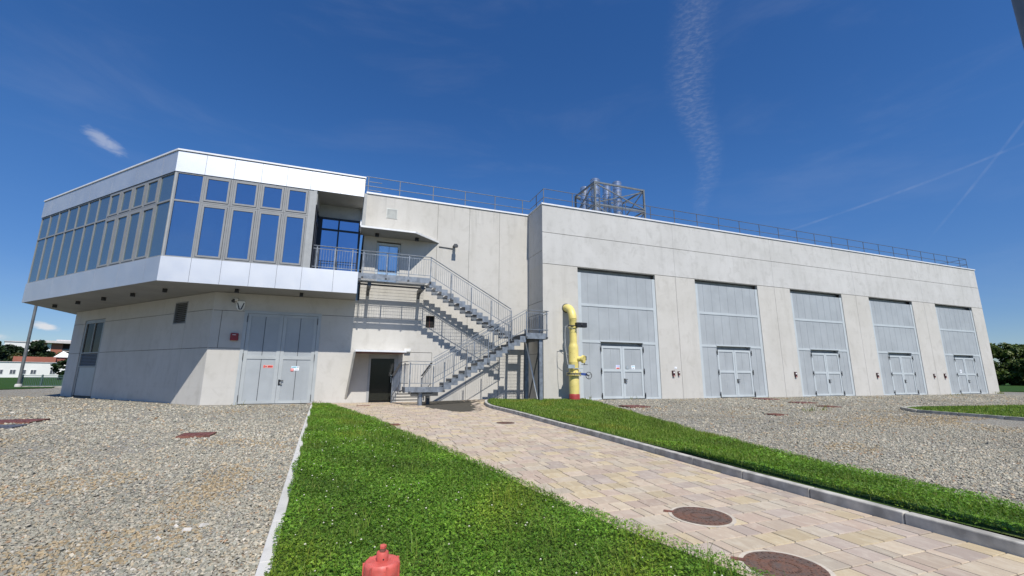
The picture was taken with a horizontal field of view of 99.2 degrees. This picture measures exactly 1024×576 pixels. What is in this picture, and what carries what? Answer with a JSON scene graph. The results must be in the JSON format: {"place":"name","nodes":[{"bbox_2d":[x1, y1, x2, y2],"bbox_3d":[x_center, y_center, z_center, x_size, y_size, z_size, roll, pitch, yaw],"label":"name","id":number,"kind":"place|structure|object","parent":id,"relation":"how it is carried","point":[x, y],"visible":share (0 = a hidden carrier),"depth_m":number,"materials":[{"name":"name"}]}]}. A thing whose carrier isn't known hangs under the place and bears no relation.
{"place":"outdoors","nodes":[
{"label":"outdoors","id":0,"kind":"place"},
{"bbox_2d":[4,340,33,350],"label":"pale building","id":1,"kind":"structure","parent":0,"point":[20,343],"depth_m":217.68,"materials":[{"name":"white"}]},
{"bbox_2d":[0,377,61,389],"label":"lawn","id":2,"kind":"structure","parent":0,"point":[7,383],"depth_m":55.51,"materials":[{"name":"green plant"}]},
{"bbox_2d":[0,341,12,360],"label":"tree","id":3,"kind":"object","parent":2,"relation":"on","point":[3,356],"visible":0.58,"depth_m":137.63,"materials":[{"name":"green plant"}]},
{"bbox_2d":[7,352,21,361],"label":"tree","id":4,"kind":"object","parent":2,"relation":"on","point":[15,354],"visible":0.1,"depth_m":140.10,"materials":[{"name":"green plant"}]},
{"bbox_2d":[4,344,27,357],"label":"tree","id":5,"kind":"object","parent":2,"relation":"on","point":[12,349],"visible":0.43,"depth_m":144.36,"materials":[{"name":"green plant"}]},
{"bbox_2d":[14,305,37,386],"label":"column","id":6,"kind":"structure","parent":2,"relation":"on","point":[18,384],"depth_m":38.60,"materials":[{"name":"metal"}]},
{"bbox_2d":[0,361,65,376],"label":"building","id":7,"kind":"structure","parent":2,"relation":"on","point":[12,369],"depth_m":126.24,"materials":[{"name":"white paint"}]},
{"bbox_2d":[9,369,15,373],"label":"window","id":8,"kind":"structure","parent":7,"relation":"in","point":[12,371],"depth_m":123.88,"materials":[{"name":"grey glass"}]},
{"bbox_2d":[27,340,49,356],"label":"tree","id":9,"kind":"object","parent":2,"relation":"on","point":[39,348],"visible":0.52,"depth_m":150.13,"materials":[{"name":"green plant"}]},
{"bbox_2d":[44,350,55,356],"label":"tree","id":10,"kind":"object","parent":2,"relation":"on","point":[51,353],"visible":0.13,"depth_m":152.14,"materials":[{"name":"green plant"}]},
{"bbox_2d":[50,359,66,379],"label":"tree","id":11,"kind":"object","parent":2,"relation":"on","point":[58,366],"visible":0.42,"depth_m":81.04,"materials":[{"name":"green plant"}]},
{"bbox_2d":[12,351,67,361],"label":"roof","id":12,"kind":"structure","parent":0,"point":[63,355],"depth_m":139.56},
{"bbox_2d":[34,340,70,353],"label":"apartment block","id":13,"kind":"structure","parent":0,"point":[57,346],"depth_m":206.94,"materials":[{"name":"white paint"}]},
{"bbox_2d":[0,387,1023,575],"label":"gravel yard","id":14,"kind":"structure","parent":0,"point":[44,392],"depth_m":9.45,"materials":[{"name":"grey gravel"}]},
{"bbox_2d":[0,424,27,428],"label":"access cover","id":15,"kind":"object","parent":14,"relation":"on","point":[8,426],"visible":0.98,"depth_m":10.85,"materials":[{"name":"grey metal"}]},
{"bbox_2d":[0,418,49,423],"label":"access cover","id":16,"kind":"object","parent":14,"relation":"on","point":[17,421],"visible":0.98,"depth_m":12.04,"materials":[{"name":"red metal"}]},
{"bbox_2d":[21,375,63,387],"bbox_3d":[-40.547,8.360,39.014,7.210,1.160,1.168,1,-11,-5],"label":"railing fence","id":17,"kind":"object","parent":14,"relation":"on","point":[40,383],"visible":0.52,"depth_m":38.66,"materials":[{"name":"metal"}]},
{"bbox_2d":[22,148,367,404],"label":"office wing","id":18,"kind":"structure","parent":14,"relation":"on","point":[146,272],"depth_m":19.98,"materials":[{"name":"white concrete"}]},
{"bbox_2d":[27,215,50,282],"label":"window","id":19,"kind":"structure","parent":18,"relation":"in","point":[41,238],"depth_m":23.45,"materials":[{"name":"blue glass"}]},
{"bbox_2d":[36,212,59,281],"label":"window","id":20,"kind":"structure","parent":18,"relation":"in","point":[42,270],"depth_m":22.98,"materials":[{"name":"blue glass"}]},
{"bbox_2d":[45,209,68,279],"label":"window","id":21,"kind":"structure","parent":18,"relation":"in","point":[63,215],"depth_m":22.51,"materials":[{"name":"blue glass"}]},
{"bbox_2d":[54,205,78,277],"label":"window","id":22,"kind":"structure","parent":18,"relation":"in","point":[72,214],"depth_m":22.04,"materials":[{"name":"blue glass"}]},
{"bbox_2d":[64,202,88,275],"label":"window","id":23,"kind":"structure","parent":18,"relation":"in","point":[82,210],"depth_m":21.57,"materials":[{"name":"blue glass"}]},
{"bbox_2d":[74,198,99,273],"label":"window","id":24,"kind":"structure","parent":18,"relation":"in","point":[86,238],"depth_m":21.10,"materials":[{"name":"blue glass"}]},
{"bbox_2d":[72,319,105,395],"bbox_3d":[-23.992,3.926,24.736,2.560,4.250,0.070,-6,-13,27],"label":"door","id":25,"kind":"structure","parent":18,"relation":"in","point":[93,332],"depth_m":24.77,"materials":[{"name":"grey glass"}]},
{"bbox_2d":[85,194,110,270],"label":"window","id":26,"kind":"structure","parent":18,"relation":"in","point":[101,215],"depth_m":20.63,"materials":[{"name":"blue glass"}]},
{"bbox_2d":[96,190,122,268],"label":"window","id":27,"kind":"structure","parent":18,"relation":"in","point":[114,204],"depth_m":20.09,"materials":[{"name":"blue glass"}]},
{"bbox_2d":[108,186,134,266],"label":"window","id":28,"kind":"structure","parent":18,"relation":"in","point":[127,194],"depth_m":19.62,"materials":[{"name":"blue glass"}]},
{"bbox_2d":[120,181,147,263],"bbox_3d":[-16.607,-2.876,19.186,1.075,3.697,0.110,-5,-13,26],"label":"window","id":29,"kind":"structure","parent":18,"relation":"in","point":[139,193],"depth_m":19.16,"materials":[{"name":"blue glass"}]},
{"bbox_2d":[133,176,160,260],"bbox_3d":[-15.634,-2.966,18.718,1.075,3.697,0.110,-5,-13,26],"label":"window","id":30,"kind":"structure","parent":18,"relation":"in","point":[147,217],"depth_m":18.69,"materials":[{"name":"blue glass"}]},
{"bbox_2d":[147,171,175,257],"bbox_3d":[-14.657,-3.053,18.258,1.083,3.697,0.090,-5,-13,26],"label":"window","id":31,"kind":"structure","parent":18,"relation":"in","point":[166,182],"depth_m":18.27,"materials":[{"name":"blue glass"}]},
{"bbox_2d":[163,171,204,257],"bbox_3d":[-13.666,-3.062,18.187,1.008,3.697,0.090,5,-12,-20],"label":"window","id":32,"kind":"structure","parent":18,"relation":"in","point":[188,189],"depth_m":18.17,"materials":[{"name":"blue glass"}]},
{"bbox_2d":[192,175,233,260],"bbox_3d":[-12.690,-2.987,18.533,1.060,3.697,0.110,5,-12,-20],"label":"window","id":33,"kind":"structure","parent":18,"relation":"in","point":[211,230],"depth_m":18.50,"materials":[{"name":"blue glass"}]},
{"bbox_2d":[230,333,238,340],"bbox_3d":[-12.472,2.189,19.564,0.300,0.330,0.123,5,-12,-20],"label":"alarm box","id":34,"kind":"object","parent":18,"relation":"attached to","point":[234,336],"visible":1,"depth_m":19.52,"materials":[{"name":"red plastic"}]},
{"bbox_2d":[236,301,245,310],"bbox_3d":[-12.387,0.812,19.894,0.340,0.420,0.083,5,-12,-20],"label":"alarm siren","id":35,"kind":"object","parent":18,"relation":"attached to","point":[240,305],"visible":1,"depth_m":19.87,"materials":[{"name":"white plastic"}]},
{"bbox_2d":[222,179,260,262],"bbox_3d":[-11.694,-2.908,18.896,1.050,3.697,0.110,5,-12,-20],"label":"window","id":36,"kind":"structure","parent":18,"relation":"in","point":[242,218],"depth_m":18.86,"materials":[{"name":"blue glass"}]},
{"bbox_2d":[263,365,272,367],"bbox_3d":[-11.133,3.584,19.891,0.400,0.130,0.006,5,-12,-20],"label":"door sign","id":37,"kind":"object","parent":18,"relation":"attached to","point":[267,366],"visible":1,"depth_m":19.89,"materials":[{"name":"red plastic"}]},
{"bbox_2d":[251,183,286,264],"bbox_3d":[-10.723,-2.831,19.251,1.009,3.697,0.110,5,-12,-20],"label":"window","id":38,"kind":"structure","parent":18,"relation":"in","point":[270,212],"depth_m":19.22,"materials":[{"name":"blue glass"}]},
{"bbox_2d":[233,310,321,404],"bbox_3d":[-10.728,3.196,20.108,3.230,4.190,0.136,5,-12,-20],"label":"service door","id":39,"kind":"structure","parent":18,"relation":"in","point":[268,340],"depth_m":20.09,"materials":[{"name":"grey metal"}]},
{"bbox_2d":[278,186,309,266],"bbox_3d":[-9.784,-2.756,19.594,0.978,3.697,0.110,5,-12,-20],"label":"window","id":40,"kind":"structure","parent":18,"relation":"in","point":[293,232],"depth_m":19.56,"materials":[{"name":"blue glass"}]},
{"bbox_2d":[291,366,298,370],"bbox_3d":[-10.081,3.734,20.253,0.330,0.200,0.006,5,-12,-20],"label":"door sign","id":41,"kind":"object","parent":18,"relation":"attached to","point":[295,368],"visible":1,"depth_m":20.26,"materials":[{"name":"white plastic"}]},
{"bbox_2d":[313,245,358,270],"bbox_3d":[-8.171,-1.291,20.149,1.940,1.231,0.100,5,-12,-20],"label":"terrace railing","id":42,"kind":"object","parent":18,"relation":"on","point":[316,262],"visible":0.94,"depth_m":20.14,"materials":[{"name":"grey metal"}]},
{"bbox_2d":[176,432,216,437],"bbox_3d":[-7.035,3.303,9.723,0.620,0.095,0.580,5,-12,-20],"label":"access cover","id":43,"kind":"object","parent":14,"relation":"on","point":[197,434],"visible":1,"depth_m":9.65,"materials":[{"name":"red metal"}]},
{"bbox_2d":[255,404,311,575],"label":"edging","id":44,"kind":"object","parent":14,"relation":"on","point":[266,557],"visible":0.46,"depth_m":4.40,"materials":[{"name":"concrete"}]},
{"bbox_2d":[358,250,548,405],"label":"steel staircase","id":45,"kind":"structure","parent":14,"relation":"on","point":[526,338],"depth_m":21.34,"materials":[{"name":"grey metal"}]},
{"bbox_2d":[231,391,1003,411],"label":"weeds","id":46,"kind":"object","parent":14,"relation":"on","point":[636,398],"visible":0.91,"depth_m":18.65,"materials":[{"name":"green plant"}]},
{"bbox_2d":[618,405,650,407],"bbox_3d":[5.279,5.126,18.785,1.000,0.101,0.900,5,-12,-20],"label":"access cover","id":47,"kind":"object","parent":14,"relation":"on","point":[633,406],"visible":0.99,"depth_m":18.56,"materials":[{"name":"metal"}]},
{"bbox_2d":[344,192,999,402],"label":"concrete hall","id":48,"kind":"structure","parent":14,"relation":"on","point":[710,313],"depth_m":25.70,"materials":[{"name":"white concrete"}]},
{"bbox_2d":[366,355,397,402],"bbox_3d":[-6.408,4.472,21.529,1.415,2.300,0.120,5,-12,-20],"label":"entrance door","id":49,"kind":"structure","parent":48,"relation":"in","point":[382,367],"depth_m":21.52,"materials":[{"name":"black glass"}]},
{"bbox_2d":[375,243,400,282],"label":"landing door","id":50,"kind":"structure","parent":48,"relation":"in","point":[383,247],"depth_m":22.76,"materials":[{"name":"blue glass"}]},
{"bbox_2d":[562,304,591,399],"bbox_3d":[3.261,3.250,22.532,1.427,5.118,1.286,5,-12,-20],"label":"gas pipe","id":51,"kind":"object","parent":48,"relation":"attached to","point":[574,373],"visible":0.97,"depth_m":22.15,"materials":[{"name":"yellow metal"}]},
{"bbox_2d":[580,186,588,208],"bbox_3d":[5.237,-5.228,31.238,0.624,4.230,0.624,5,-12,-20],"label":"flue pipe","id":52,"kind":"object","parent":48,"relation":"on","point":[584,205],"visible":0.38,"depth_m":31.26,"materials":[{"name":"metal"}]},
{"bbox_2d":[590,178,600,210],"bbox_3d":[5.849,-5.500,30.382,0.704,4.430,0.704,5,-12,-20],"label":"flue pipe","id":53,"kind":"object","parent":48,"relation":"on","point":[597,190],"visible":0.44,"depth_m":30.36,"materials":[{"name":"metal"}]},
{"bbox_2d":[602,185,611,212],"bbox_3d":[6.989,-5.315,31.868,0.644,4.670,0.644,5,-12,-20],"label":"flue pipe","id":54,"kind":"object","parent":48,"relation":"on","point":[606,194],"visible":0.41,"depth_m":31.89,"materials":[{"name":"metal"}]},
{"bbox_2d":[574,181,645,217],"bbox_3d":[7.021,-5.017,31.276,4.160,3.850,2.860,5,-12,-20],"label":"flue rack","id":55,"kind":"object","parent":48,"relation":"on","point":[641,192],"visible":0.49,"depth_m":30.49,"materials":[{"name":"metal"}]},
{"bbox_2d":[612,181,622,214],"bbox_3d":[7.514,-5.408,30.889,0.664,4.470,0.664,5,-12,-20],"label":"flue pipe","id":56,"kind":"object","parent":48,"relation":"on","point":[617,190],"visible":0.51,"depth_m":30.86,"materials":[{"name":"metal"}]},
{"bbox_2d":[577,268,661,399],"bbox_3d":[6.005,2.699,24.576,5.340,7.418,0.440,5,-12,-20],"label":"bay door","id":57,"kind":"structure","parent":48,"relation":"in","point":[618,310],"depth_m":24.49,"materials":[{"name":"grey metal"}]},
{"bbox_2d":[366,176,967,267],"bbox_3d":[14.373,-2.794,35.934,50.610,0.960,13.070,5,-12,-20],"label":"roof railing","id":58,"kind":"object","parent":48,"relation":"on","point":[625,210],"visible":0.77,"depth_m":26.76,"materials":[{"name":"grey metal"}]},
{"bbox_2d":[694,279,767,397],"bbox_3d":[13.705,3.310,27.387,5.340,7.418,0.440,5,-12,-20],"label":"bay door","id":59,"kind":"structure","parent":48,"relation":"in","point":[729,326],"depth_m":27.30,"materials":[{"name":"grey metal"}]},
{"bbox_2d":[790,289,854,396],"bbox_3d":[21.405,3.921,30.198,5.340,7.418,0.440,5,-12,-20],"label":"bay door","id":60,"kind":"structure","parent":48,"relation":"in","point":[825,369],"depth_m":30.12,"materials":[{"name":"grey metal"}]},
{"bbox_2d":[868,297,927,394],"bbox_3d":[29.105,4.532,33.010,5.340,7.418,0.440,5,-12,-20],"label":"bay door","id":61,"kind":"structure","parent":48,"relation":"in","point":[897,346],"depth_m":32.94,"materials":[{"name":"grey metal"}]},
{"bbox_2d":[935,304,987,393],"bbox_3d":[36.805,5.144,35.821,5.340,7.418,0.440,5,-12,-20],"label":"bay door","id":62,"kind":"structure","parent":48,"relation":"in","point":[960,345],"depth_m":35.77,"materials":[{"name":"grey metal"}]},
{"bbox_2d":[484,399,1023,557],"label":"kerb","id":63,"kind":"structure","parent":14,"relation":"on","point":[999,542],"depth_m":5.21,"materials":[{"name":"concrete"}]},
{"bbox_2d":[752,398,779,399],"bbox_3d":[14.516,6.374,24.939,1.100,0.101,0.900,5,-12,-20],"label":"access cover","id":64,"kind":"object","parent":14,"relation":"on","point":[766,398],"visible":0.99,"depth_m":24.93,"materials":[{"name":"red metal"}]},
{"bbox_2d":[764,413,787,415],"bbox_3d":[9.728,4.680,16.051,0.600,0.079,0.500,5,-12,-20],"label":"access cover","id":65,"kind":"object","parent":14,"relation":"on","point":[776,414],"visible":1,"depth_m":15.93,"materials":[{"name":"brown metal"}]},
{"bbox_2d":[788,402,815,403],"bbox_3d":[14.910,5.902,22.353,1.100,0.094,0.800,5,-12,-20],"label":"access cover","id":66,"kind":"object","parent":14,"relation":"on","point":[802,402],"visible":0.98,"depth_m":22.22,"materials":[{"name":"metal"}]},
{"bbox_2d":[818,405,840,407],"bbox_3d":[14.521,5.463,20.006,0.700,0.092,0.700,5,-12,-20],"label":"access cover","id":67,"kind":"object","parent":14,"relation":"on","point":[828,406],"visible":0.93,"depth_m":19.87,"materials":[{"name":"grey metal"}]},
{"bbox_2d":[900,405,1023,420],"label":"kerb","id":68,"kind":"structure","parent":14,"relation":"on","point":[905,408],"depth_m":16.35,"materials":[{"name":"concrete"}]},
{"bbox_2d":[0,0,1023,361],"label":"sky","id":69,"kind":"structure","parent":0,"point":[899,124],"materials":[{"name":"blue"}]},
{"bbox_2d":[264,402,784,575],"bbox_3d":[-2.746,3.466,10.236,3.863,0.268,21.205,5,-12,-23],"label":"lawn","id":70,"kind":"structure","parent":0,"point":[582,570],"depth_m":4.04,"materials":[{"name":"green plant"}]},
{"bbox_2d":[362,544,399,575],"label":"fire hydrant","id":71,"kind":"object","parent":70,"relation":"on","point":[382,562],"visible":1,"depth_m":2.47,"materials":[{"name":"red metal"}]},
{"bbox_2d":[307,399,1023,575],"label":"path","id":72,"kind":"structure","parent":0,"point":[632,475],"depth_m":5.29,"materials":[{"name":"beige stone"}]},
{"bbox_2d":[495,422,515,423],"bbox_3d":[-0.188,3.905,12.592,0.620,0.038,0.620,5,-12,-20],"label":"manhole cover","id":73,"kind":"object","parent":72,"relation":"on","point":[505,422],"visible":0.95,"depth_m":12.54,"materials":[{"name":"metal"}]},
{"bbox_2d":[663,506,736,527],"bbox_3d":[2.053,2.474,4.718,0.680,0.039,0.680,5,-12,-20],"label":"manhole cover","id":74,"kind":"object","parent":72,"relation":"on","point":[701,516],"visible":0.98,"depth_m":4.68,"materials":[{"name":"metal"}]},
{"bbox_2d":[731,550,835,575],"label":"manhole cover","id":75,"kind":"object","parent":72,"relation":"on","point":[776,563],"visible":0.96,"depth_m":3.54,"materials":[{"name":"metal"}]},
{"bbox_2d":[488,398,1023,538],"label":"grass strip","id":76,"kind":"object","parent":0,"point":[938,515],"depth_m":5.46,"materials":[{"name":"green plant"}]},
{"bbox_2d":[643,435,1023,533],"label":"clover","id":77,"kind":"object","parent":76,"relation":"on","point":[920,483],"visible":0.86,"depth_m":5.56,"materials":[{"name":"green plant"}]},
{"bbox_2d":[1011,0,1023,48],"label":"lamp post","id":78,"kind":"object","parent":76,"relation":"on","point":[1018,7],"depth_m":4.22,"materials":[{"name":"metal"}]},
{"bbox_2d":[907,404,1023,416],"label":"lawn","id":79,"kind":"structure","parent":0,"point":[973,409],"depth_m":18.33,"materials":[{"name":"green plant"}]},
{"bbox_2d":[998,383,1023,391],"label":"lawn","id":80,"kind":"structure","parent":0,"point":[1007,387],"depth_m":53.10,"materials":[{"name":"green plant"}]},
{"bbox_2d":[990,343,1017,384],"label":"tree","id":81,"kind":"object","parent":80,"relation":"on","point":[1002,374],"visible":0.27,"depth_m":76.90,"materials":[{"name":"green plant"}]},
{"bbox_2d":[993,342,1023,385],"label":"tree","id":82,"kind":"object","parent":80,"relation":"on","point":[1009,350],"visible":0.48,"depth_m":77.30,"materials":[{"name":"green plant"}]},
{"bbox_2d":[1008,350,1023,370],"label":"tree","id":83,"kind":"object","parent":80,"relation":"on","point":[1018,365],"visible":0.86,"depth_m":75.08,"materials":[{"name":"green plant"}]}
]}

